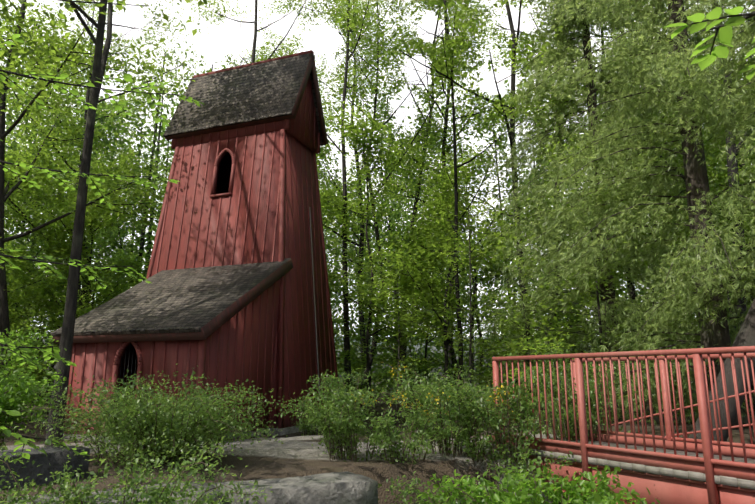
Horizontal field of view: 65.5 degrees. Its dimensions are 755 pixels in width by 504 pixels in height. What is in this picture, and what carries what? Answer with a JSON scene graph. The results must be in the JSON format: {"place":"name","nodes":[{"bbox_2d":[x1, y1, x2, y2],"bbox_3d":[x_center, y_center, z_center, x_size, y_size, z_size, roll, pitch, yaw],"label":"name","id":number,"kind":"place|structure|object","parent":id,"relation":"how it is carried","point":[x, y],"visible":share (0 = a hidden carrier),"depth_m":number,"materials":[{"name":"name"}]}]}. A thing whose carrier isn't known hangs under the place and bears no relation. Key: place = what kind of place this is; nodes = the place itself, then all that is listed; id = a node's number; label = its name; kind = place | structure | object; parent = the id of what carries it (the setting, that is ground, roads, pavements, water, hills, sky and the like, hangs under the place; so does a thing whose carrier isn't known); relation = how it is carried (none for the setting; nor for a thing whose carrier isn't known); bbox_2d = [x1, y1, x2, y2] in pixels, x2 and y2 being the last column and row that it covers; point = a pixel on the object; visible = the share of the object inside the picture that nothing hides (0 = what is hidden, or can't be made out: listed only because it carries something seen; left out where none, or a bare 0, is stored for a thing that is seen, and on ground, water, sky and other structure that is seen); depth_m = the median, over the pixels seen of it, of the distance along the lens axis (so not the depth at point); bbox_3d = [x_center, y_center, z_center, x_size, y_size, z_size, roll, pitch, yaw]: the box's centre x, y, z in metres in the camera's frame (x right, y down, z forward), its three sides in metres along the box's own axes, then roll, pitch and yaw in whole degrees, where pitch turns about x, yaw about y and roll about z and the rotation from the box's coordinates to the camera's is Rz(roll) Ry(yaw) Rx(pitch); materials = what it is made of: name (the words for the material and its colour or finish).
{"place":"outdoors","nodes":[
{"label":"outdoors","id":0,"kind":"place"},
{"bbox_2d":[151,130,279,427],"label":"tower wall","id":1,"kind":"structure","parent":0,"point":[269,238],"depth_m":17.34,"materials":[{"name":"wood"}]},
{"bbox_2d":[146,82,338,427],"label":"wall battens","id":2,"kind":"object","parent":1,"relation":"attached to","point":[282,198],"visible":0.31,"depth_m":17.32,"materials":[{"name":"wood"}]},
{"bbox_2d":[216,131,335,426],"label":"tower walls","id":3,"kind":"structure","parent":0,"point":[223,180],"depth_m":17.23,"materials":[{"name":"wood"}]},
{"bbox_2d":[176,76,318,165],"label":"boards","id":4,"kind":"object","parent":3,"relation":"on","point":[226,159],"depth_m":18.36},
{"bbox_2d":[163,52,327,145],"bbox_3d":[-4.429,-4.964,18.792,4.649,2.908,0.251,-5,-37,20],"label":"tower roof","id":5,"kind":"structure","parent":4,"relation":"on","point":[263,93],"depth_m":18.52,"materials":[{"name":"wood"}]},
{"bbox_2d":[192,50,313,77],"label":"roof ridge","id":6,"kind":"structure","parent":5,"relation":"on","point":[256,63],"depth_m":19.46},
{"bbox_2d":[0,336,589,378],"label":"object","id":7,"kind":"structure","parent":0,"point":[484,337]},
{"bbox_2d":[0,0,754,336],"bbox_3d":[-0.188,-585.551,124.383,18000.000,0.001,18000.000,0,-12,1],"label":"sky","id":8,"kind":"structure","parent":0,"point":[230,38],"depth_m":1087.96,"materials":[{"name":"white"}]},
{"bbox_2d":[0,379,754,503],"bbox_3d":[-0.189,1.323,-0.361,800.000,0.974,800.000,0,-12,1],"label":"ground","id":9,"kind":"structure","parent":0,"point":[296,454],"depth_m":6.74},
{"bbox_2d":[1,290,40,380],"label":"sapling","id":10,"kind":"object","parent":9,"relation":"on","point":[20,305],"visible":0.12,"depth_m":19.67,"materials":[{"name":"green plant"}]},
{"bbox_2d":[5,240,38,341],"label":"understory tree","id":11,"kind":"object","parent":9,"relation":"on","point":[29,252],"visible":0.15,"depth_m":33.91,"materials":[{"name":"green plant"}]},
{"bbox_2d":[4,175,40,297],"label":"understory tree","id":12,"kind":"object","parent":9,"relation":"on","point":[9,243],"visible":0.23,"depth_m":30.39,"materials":[{"name":"green plant"}]},
{"bbox_2d":[0,307,50,354],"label":"sapling","id":13,"kind":"object","parent":9,"relation":"on","point":[17,320],"visible":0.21,"depth_m":19.60,"materials":[{"name":"green plant"}]},
{"bbox_2d":[1,362,52,405],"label":"sapling","id":14,"kind":"object","parent":9,"relation":"on","point":[26,371],"visible":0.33,"depth_m":16.17,"materials":[{"name":"green plant"}]},
{"bbox_2d":[9,300,52,381],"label":"sapling","id":15,"kind":"object","parent":9,"relation":"on","point":[24,309],"visible":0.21,"depth_m":30.14,"materials":[{"name":"green plant"}]},
{"bbox_2d":[0,367,65,450],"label":"shrub","id":16,"kind":"object","parent":9,"relation":"on","point":[22,384],"visible":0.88,"depth_m":6.96,"materials":[{"name":"green plant"}]},
{"bbox_2d":[0,326,65,442],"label":"shrub","id":17,"kind":"object","parent":9,"relation":"on","point":[8,355],"visible":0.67,"depth_m":8.77,"materials":[{"name":"green plant"}]},
{"bbox_2d":[4,175,61,314],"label":"understory tree","id":18,"kind":"object","parent":9,"relation":"on","point":[18,289],"visible":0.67,"depth_m":20.28,"materials":[{"name":"green plant"}]},
{"bbox_2d":[10,311,56,383],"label":"sapling","id":19,"kind":"object","parent":9,"relation":"on","point":[13,326],"visible":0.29,"depth_m":23.06,"materials":[{"name":"green plant"}]},
{"bbox_2d":[0,446,89,488],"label":"rock","id":20,"kind":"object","parent":9,"relation":"on","point":[56,458],"depth_m":5.23,"materials":[{"name":"stone"}]},
{"bbox_2d":[10,291,81,405],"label":"sapling","id":21,"kind":"object","parent":9,"relation":"on","point":[47,312],"visible":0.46,"depth_m":24.68,"materials":[{"name":"green plant"}]},
{"bbox_2d":[10,230,91,401],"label":"understory tree","id":22,"kind":"object","parent":9,"relation":"on","point":[42,253],"visible":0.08,"depth_m":33.97,"materials":[{"name":"green plant"}]},
{"bbox_2d":[5,56,100,315],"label":"forest tree","id":23,"kind":"object","parent":9,"relation":"on","point":[42,152],"depth_m":43.56,"materials":[{"name":"green plant"}]},
{"bbox_2d":[5,93,125,370],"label":"forest tree","id":24,"kind":"object","parent":9,"relation":"on","point":[60,179],"visible":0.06,"depth_m":50.84,"materials":[{"name":"green plant"}]},
{"bbox_2d":[7,144,142,310],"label":"understory tree","id":25,"kind":"object","parent":9,"relation":"on","point":[49,292],"visible":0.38,"depth_m":24.26,"materials":[{"name":"green plant"}]},
{"bbox_2d":[10,173,148,341],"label":"understory tree","id":26,"kind":"object","parent":9,"relation":"on","point":[119,288],"visible":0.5,"depth_m":24.06,"materials":[{"name":"green plant"}]},
{"bbox_2d":[23,115,142,321],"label":"forest tree","id":27,"kind":"object","parent":9,"relation":"on","point":[95,228],"visible":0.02,"depth_m":46.11,"materials":[{"name":"green plant"}]},
{"bbox_2d":[17,79,163,312],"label":"forest tree","id":28,"kind":"object","parent":9,"relation":"on","point":[116,129],"visible":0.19,"depth_m":42.18,"materials":[{"name":"green plant"}]},
{"bbox_2d":[0,0,195,418],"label":"tree","id":29,"kind":"object","parent":9,"relation":"on","point":[5,193],"visible":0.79,"depth_m":20.09,"materials":[{"name":"green plant"}]},
{"bbox_2d":[22,0,176,396],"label":"forest tree","id":30,"kind":"object","parent":9,"relation":"on","point":[124,51],"visible":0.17,"depth_m":37.53,"materials":[{"name":"green plant"}]},
{"bbox_2d":[20,0,181,446],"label":"tree","id":31,"kind":"object","parent":9,"relation":"on","point":[68,324],"visible":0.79,"depth_m":12.64,"materials":[{"name":"brown plant"}]},
{"bbox_2d":[4,0,215,318],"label":"forest tree","id":32,"kind":"object","parent":9,"relation":"on","point":[36,91],"visible":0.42,"depth_m":27.14,"materials":[{"name":"green plant"}]},
{"bbox_2d":[0,0,222,125],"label":"tree","id":33,"kind":"object","parent":9,"relation":"on","point":[17,53],"visible":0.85,"depth_m":9.28,"materials":[{"name":"green plant"}]},
{"bbox_2d":[7,481,222,503],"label":"rock","id":34,"kind":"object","parent":9,"relation":"on","point":[115,501],"depth_m":4.70,"materials":[{"name":"stone"}]},
{"bbox_2d":[88,220,143,299],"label":"understory tree","id":35,"kind":"object","parent":9,"relation":"on","point":[115,244],"visible":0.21,"depth_m":33.60,"materials":[{"name":"green plant"}]},
{"bbox_2d":[0,427,271,503],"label":"gully shrub","id":36,"kind":"object","parent":9,"relation":"on","point":[165,492],"visible":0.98,"depth_m":4.08,"materials":[{"name":"green plant"}]},
{"bbox_2d":[5,364,302,474],"bbox_3d":[-2.317,1.917,6.634,2.820,1.248,3.073,0,-12,1],"label":"shrub","id":37,"kind":"object","parent":9,"relation":"on","point":[154,428],"visible":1,"depth_m":6.13,"materials":[{"name":"green plant"}]},
{"bbox_2d":[63,422,332,442],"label":"tower stone plinth","id":38,"kind":"structure","parent":9,"relation":"on","point":[288,430],"depth_m":14.49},
{"bbox_2d":[63,340,198,434],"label":"wall","id":39,"kind":"structure","parent":38,"relation":"on","point":[145,347],"depth_m":13.10,"materials":[{"name":"wood"}]},
{"bbox_2d":[118,272,287,433],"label":"lean to side walls","id":40,"kind":"structure","parent":9,"relation":"on","point":[222,356],"depth_m":14.27,"materials":[{"name":"wood"}]},
{"bbox_2d":[51,258,293,343],"bbox_3d":[-5.013,1.170,14.991,4.270,0.292,4.370,-5,18,20],"label":"lean to roof","id":41,"kind":"object","parent":40,"relation":"on","point":[201,303],"visible":0.94,"depth_m":14.18,"materials":[{"name":"wood"}]},
{"bbox_2d":[64,277,281,435],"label":"wall battens","id":42,"kind":"object","parent":40,"relation":"attached to","point":[201,359],"visible":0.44,"depth_m":13.33,"materials":[{"name":"wood"}]},
{"bbox_2d":[118,0,359,207],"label":"tree","id":43,"kind":"object","parent":9,"relation":"on","point":[254,49],"visible":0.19,"depth_m":29.60,"materials":[{"name":"green plant"}]},
{"bbox_2d":[212,471,377,503],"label":"rock","id":44,"kind":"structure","parent":9,"relation":"on","point":[346,487],"depth_m":5.30,"materials":[{"name":"stone"}]},
{"bbox_2d":[250,43,355,299],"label":"forest tree","id":45,"kind":"object","parent":9,"relation":"on","point":[327,247],"visible":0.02,"depth_m":42.10,"materials":[{"name":"green plant"}]},
{"bbox_2d":[293,408,321,435],"bbox_3d":[-1.432,3.561,12.239,0.823,0.665,0.754,8,-14,-32],"label":"shrub","id":46,"kind":"object","parent":9,"relation":"on","point":[304,427],"visible":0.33,"depth_m":12.12,"materials":[{"name":"green plant"}]},
{"bbox_2d":[332,315,366,386],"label":"sapling","id":47,"kind":"object","parent":9,"relation":"on","point":[338,320],"visible":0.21,"depth_m":27.23,"materials":[{"name":"green plant"}]},
{"bbox_2d":[278,368,424,461],"bbox_3d":[-0.333,1.947,7.030,1.548,1.099,1.476,5,-13,-24],"label":"shrub","id":48,"kind":"object","parent":9,"relation":"on","point":[337,414],"visible":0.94,"depth_m":6.80,"materials":[{"name":"green plant"}]},
{"bbox_2d":[325,241,383,363],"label":"sapling","id":49,"kind":"object","parent":9,"relation":"on","point":[339,276],"visible":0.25,"depth_m":22.59,"materials":[{"name":"green plant"}]},
{"bbox_2d":[315,0,404,399],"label":"thin tree","id":50,"kind":"object","parent":9,"relation":"on","point":[344,75],"visible":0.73,"depth_m":25.89,"materials":[{"name":"green plant"}]},
{"bbox_2d":[337,346,386,404],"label":"sapling","id":51,"kind":"object","parent":9,"relation":"on","point":[358,365],"visible":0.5,"depth_m":23.55,"materials":[{"name":"green plant"}]},
{"bbox_2d":[338,341,390,388],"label":"sapling","id":52,"kind":"object","parent":9,"relation":"on","point":[362,368],"visible":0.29,"depth_m":27.18,"materials":[{"name":"green plant"}]},
{"bbox_2d":[314,0,425,402],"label":"forest tree","id":53,"kind":"object","parent":9,"relation":"on","point":[361,317],"visible":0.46,"depth_m":32.22,"materials":[{"name":"green plant"}]},
{"bbox_2d":[260,0,481,408],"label":"forest tree","id":54,"kind":"object","parent":9,"relation":"on","point":[388,145],"visible":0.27,"depth_m":29.46,"materials":[{"name":"green plant"}]},
{"bbox_2d":[319,70,426,348],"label":"forest tree","id":55,"kind":"object","parent":9,"relation":"on","point":[363,105],"visible":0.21,"depth_m":48.00,"materials":[{"name":"green plant"}]},
{"bbox_2d":[0,7,754,405],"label":"forest trees","id":56,"kind":"object","parent":9,"relation":"on","point":[144,251],"depth_m":42.17,"materials":[{"name":"green plant"}]},
{"bbox_2d":[371,354,396,397],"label":"sapling","id":57,"kind":"object","parent":9,"relation":"on","point":[386,372],"visible":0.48,"depth_m":33.05,"materials":[{"name":"green plant"}]},
{"bbox_2d":[319,97,453,410],"bbox_3d":[-0.516,0.029,22.878,6.683,12.559,4.692,-5,-13,21],"label":"understory tree","id":58,"kind":"object","parent":9,"relation":"on","point":[356,141],"visible":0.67,"depth_m":23.45,"materials":[{"name":"green plant"}]},
{"bbox_2d":[329,260,468,424],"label":"sapling","id":59,"kind":"object","parent":9,"relation":"on","point":[398,323],"visible":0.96,"depth_m":17.80,"materials":[{"name":"green plant"}]},
{"bbox_2d":[332,222,469,411],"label":"understory tree","id":60,"kind":"object","parent":9,"relation":"on","point":[374,308],"visible":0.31,"depth_m":23.64,"materials":[{"name":"green plant"}]},
{"bbox_2d":[366,335,446,412],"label":"sapling","id":61,"kind":"object","parent":9,"relation":"on","point":[420,364],"visible":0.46,"depth_m":20.31,"materials":[{"name":"green plant"}]},
{"bbox_2d":[358,408,459,467],"bbox_3d":[0.212,2.116,6.707,1.009,0.655,1.317,11,-16,-43],"label":"shrub","id":62,"kind":"object","parent":9,"relation":"on","point":[388,437],"visible":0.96,"depth_m":6.58,"materials":[{"name":"green plant"}]},
{"bbox_2d":[377,316,440,379],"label":"sapling","id":63,"kind":"object","parent":9,"relation":"on","point":[406,356],"visible":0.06,"depth_m":33.37,"materials":[{"name":"green plant"}]},
{"bbox_2d":[346,88,481,367],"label":"forest tree","id":64,"kind":"object","parent":9,"relation":"on","point":[386,197],"visible":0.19,"depth_m":43.71,"materials":[{"name":"green plant"}]},
{"bbox_2d":[327,0,509,399],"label":"tree","id":65,"kind":"object","parent":9,"relation":"on","point":[412,155],"visible":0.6,"depth_m":27.60,"materials":[{"name":"green plant"}]},
{"bbox_2d":[383,189,467,409],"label":"understory tree","id":66,"kind":"object","parent":9,"relation":"on","point":[427,342],"visible":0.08,"depth_m":26.94,"materials":[{"name":"green plant"}]},
{"bbox_2d":[351,361,512,461],"bbox_3d":[0.855,2.033,7.417,1.828,1.305,2.295,-5,-13,23],"label":"shrub","id":67,"kind":"object","parent":9,"relation":"on","point":[432,392],"visible":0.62,"depth_m":7.14,"materials":[{"name":"green plant"}]},
{"bbox_2d":[378,471,491,503],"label":"gully shrub","id":68,"kind":"object","parent":9,"relation":"on","point":[408,492],"visible":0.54,"depth_m":5.48,"materials":[{"name":"green plant"}]},
{"bbox_2d":[374,0,499,403],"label":"pale tree","id":69,"kind":"object","parent":9,"relation":"on","point":[429,120],"visible":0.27,"depth_m":31.01,"materials":[{"name":"green plant"}]},
{"bbox_2d":[396,135,477,381],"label":"forest tree","id":70,"kind":"object","parent":9,"relation":"on","point":[424,224],"visible":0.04,"depth_m":49.49,"materials":[{"name":"green plant"}]},
{"bbox_2d":[358,137,524,418],"bbox_3d":[2.216,0.628,18.981,5.641,9.641,6.095,0,-12,1],"label":"understory tree","id":71,"kind":"object","parent":9,"relation":"on","point":[419,263],"visible":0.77,"depth_m":19.30,"materials":[{"name":"green plant"}]},
{"bbox_2d":[429,337,468,394],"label":"sapling","id":72,"kind":"object","parent":9,"relation":"on","point":[441,357],"visible":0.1,"depth_m":37.51,"materials":[{"name":"green plant"}]},
{"bbox_2d":[389,268,512,406],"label":"sapling","id":73,"kind":"object","parent":9,"relation":"on","point":[452,322],"visible":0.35,"depth_m":21.45,"materials":[{"name":"green plant"}]},
{"bbox_2d":[363,0,568,418],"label":"forest tree","id":74,"kind":"object","parent":9,"relation":"on","point":[513,56],"visible":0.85,"depth_m":17.49,"materials":[{"name":"green plant"}]},
{"bbox_2d":[410,0,548,414],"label":"tree","id":75,"kind":"object","parent":9,"relation":"on","point":[459,323],"visible":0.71,"depth_m":19.19,"materials":[{"name":"green plant"}]},
{"bbox_2d":[441,339,518,421],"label":"sapling","id":76,"kind":"object","parent":9,"relation":"on","point":[472,378],"visible":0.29,"depth_m":18.11,"materials":[{"name":"green plant"}]},
{"bbox_2d":[455,432,505,478],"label":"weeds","id":77,"kind":"object","parent":9,"relation":"on","point":[470,450],"visible":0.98,"depth_m":6.79,"materials":[{"name":"green plant"}]},
{"bbox_2d":[396,144,566,392],"bbox_3d":[3.917,1.078,23.472,6.940,10.657,4.445,-4,-13,20],"label":"understory tree","id":78,"kind":"object","parent":9,"relation":"on","point":[476,165],"visible":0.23,"depth_m":23.79,"materials":[{"name":"green plant"}]},
{"bbox_2d":[390,192,577,426],"bbox_3d":[2.523,1.427,14.964,4.453,6.025,4.716,0,-12,1],"label":"sapling","id":79,"kind":"object","parent":9,"relation":"on","point":[469,341],"visible":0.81,"depth_m":14.99,"materials":[{"name":"green plant"}]},
{"bbox_2d":[425,123,544,397],"bbox_3d":[4.628,0.564,27.056,4.937,13.200,5.793,0,-12,1],"label":"understory tree","id":80,"kind":"object","parent":9,"relation":"on","point":[448,143],"visible":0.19,"depth_m":26.85,"materials":[{"name":"green plant"}]},
{"bbox_2d":[428,369,581,502],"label":"shrub","id":81,"kind":"object","parent":9,"relation":"on","point":[494,422],"visible":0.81,"depth_m":7.03,"materials":[{"name":"green plant"}]},
{"bbox_2d":[470,90,548,382],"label":"forest tree","id":82,"kind":"object","parent":9,"relation":"on","point":[540,180],"visible":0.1,"depth_m":50.60,"materials":[{"name":"green plant"}]},
{"bbox_2d":[444,251,604,415],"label":"sapling","id":83,"kind":"object","parent":9,"relation":"on","point":[514,346],"visible":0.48,"depth_m":14.29,"materials":[{"name":"green plant"}]},
{"bbox_2d":[484,89,574,295],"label":"forest tree","id":84,"kind":"object","parent":9,"relation":"on","point":[520,205],"visible":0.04,"depth_m":49.76,"materials":[{"name":"green plant"}]},
{"bbox_2d":[417,458,659,503],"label":"shrub","id":85,"kind":"object","parent":9,"relation":"on","point":[602,494],"visible":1,"depth_m":5.21,"materials":[{"name":"green plant"}]},
{"bbox_2d":[487,327,637,409],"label":"sapling","id":86,"kind":"object","parent":9,"relation":"on","point":[542,350],"visible":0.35,"depth_m":11.36,"materials":[{"name":"green plant"}]},
{"bbox_2d":[470,0,663,416],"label":"leaning tree","id":87,"kind":"object","parent":9,"relation":"on","point":[526,39],"visible":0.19,"depth_m":23.09,"materials":[{"name":"green plant"}]},
{"bbox_2d":[497,343,644,440],"bbox_3d":[2.799,2.038,8.384,1.814,1.423,1.919,8,-15,-34],"label":"shrub","id":88,"kind":"object","parent":9,"relation":"on","point":[601,403],"visible":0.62,"depth_m":8.16,"materials":[{"name":"green plant"}]},
{"bbox_2d":[480,56,667,408],"bbox_3d":[6.025,-0.734,17.326,4.550,11.426,5.544,8,-15,-34],"label":"understory tree","id":89,"kind":"object","parent":9,"relation":"on","point":[579,116],"visible":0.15,"depth_m":17.35,"materials":[{"name":"green plant"}]},
{"bbox_2d":[447,0,754,424],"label":"cedar","id":90,"kind":"object","parent":9,"relation":"on","point":[564,40],"visible":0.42,"depth_m":15.63,"materials":[{"name":"green plant"}]},
{"bbox_2d":[556,272,648,400],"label":"understory tree","id":91,"kind":"object","parent":9,"relation":"on","point":[591,327],"visible":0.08,"depth_m":32.55,"materials":[{"name":"green plant"}]},
{"bbox_2d":[468,133,749,423],"bbox_3d":[4.347,0.515,12.756,4.726,6.374,4.687,0,-12,1],"label":"sapling","id":92,"kind":"object","parent":9,"relation":"on","point":[564,282],"visible":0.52,"depth_m":12.75,"materials":[{"name":"green plant"}]},
{"bbox_2d":[480,0,754,437],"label":"cedar","id":93,"kind":"object","parent":9,"relation":"on","point":[699,209],"visible":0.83,"depth_m":11.26,"materials":[{"name":"green plant"}]},
{"bbox_2d":[487,0,754,414],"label":"tree","id":94,"kind":"object","parent":9,"relation":"on","point":[735,151],"visible":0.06,"depth_m":17.43,"materials":[{"name":"green plant"}]},
{"bbox_2d":[488,346,754,503],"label":"foot bridge","id":95,"kind":"structure","parent":9,"relation":"on","point":[669,468],"depth_m":6.20,"materials":[{"name":"paint"}]},
{"bbox_2d":[567,175,690,405],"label":"understory tree","id":96,"kind":"object","parent":9,"relation":"on","point":[627,282],"visible":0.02,"depth_m":26.82,"materials":[{"name":"green plant"}]},
{"bbox_2d":[509,0,754,413],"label":"forest tree","id":97,"kind":"object","parent":9,"relation":"on","point":[710,150],"visible":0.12,"depth_m":21.96,"materials":[{"name":"green plant"}]},
{"bbox_2d":[570,0,747,406],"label":"forest tree","id":98,"kind":"object","parent":9,"relation":"on","point":[651,114],"depth_m":28.46,"materials":[{"name":"green plant"}]},
{"bbox_2d":[603,115,749,344],"bbox_3d":[11.094,0.104,23.348,7.517,12.536,5.404,0,-12,1],"label":"understory tree","id":99,"kind":"object","parent":9,"relation":"on","point":[688,232],"visible":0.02,"depth_m":22.77,"materials":[{"name":"green plant"}]},
{"bbox_2d":[600,0,754,424],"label":"cedar","id":100,"kind":"object","parent":9,"relation":"on","point":[745,35],"visible":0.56,"depth_m":10.07,"materials":[{"name":"green plant"}]},
{"bbox_2d":[615,0,754,226],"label":"forest tree","id":101,"kind":"object","parent":9,"relation":"on","point":[720,127],"visible":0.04,"depth_m":26.31,"materials":[{"name":"green plant"}]},
{"bbox_2d":[620,144,750,342],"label":"understory tree","id":102,"kind":"object","parent":9,"relation":"on","point":[716,186],"depth_m":25.05,"materials":[{"name":"green plant"}]},
{"bbox_2d":[652,0,754,260],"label":"forest tree","id":103,"kind":"object","parent":9,"relation":"on","point":[742,165],"visible":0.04,"depth_m":29.97,"materials":[{"name":"green plant"}]},
{"bbox_2d":[655,181,753,346],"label":"tree","id":104,"kind":"object","parent":9,"relation":"on","point":[728,298],"visible":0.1,"depth_m":14.63,"materials":[{"name":"green plant"}]},
{"bbox_2d":[680,158,754,303],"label":"understory tree","id":105,"kind":"object","parent":9,"relation":"on","point":[709,172],"visible":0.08,"depth_m":20.16,"materials":[{"name":"green plant"}]},
{"bbox_2d":[689,82,754,445],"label":"leaning cedar","id":106,"kind":"object","parent":9,"relation":"on","point":[745,336],"visible":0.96,"depth_m":8.19,"materials":[{"name":"green plant"}]},
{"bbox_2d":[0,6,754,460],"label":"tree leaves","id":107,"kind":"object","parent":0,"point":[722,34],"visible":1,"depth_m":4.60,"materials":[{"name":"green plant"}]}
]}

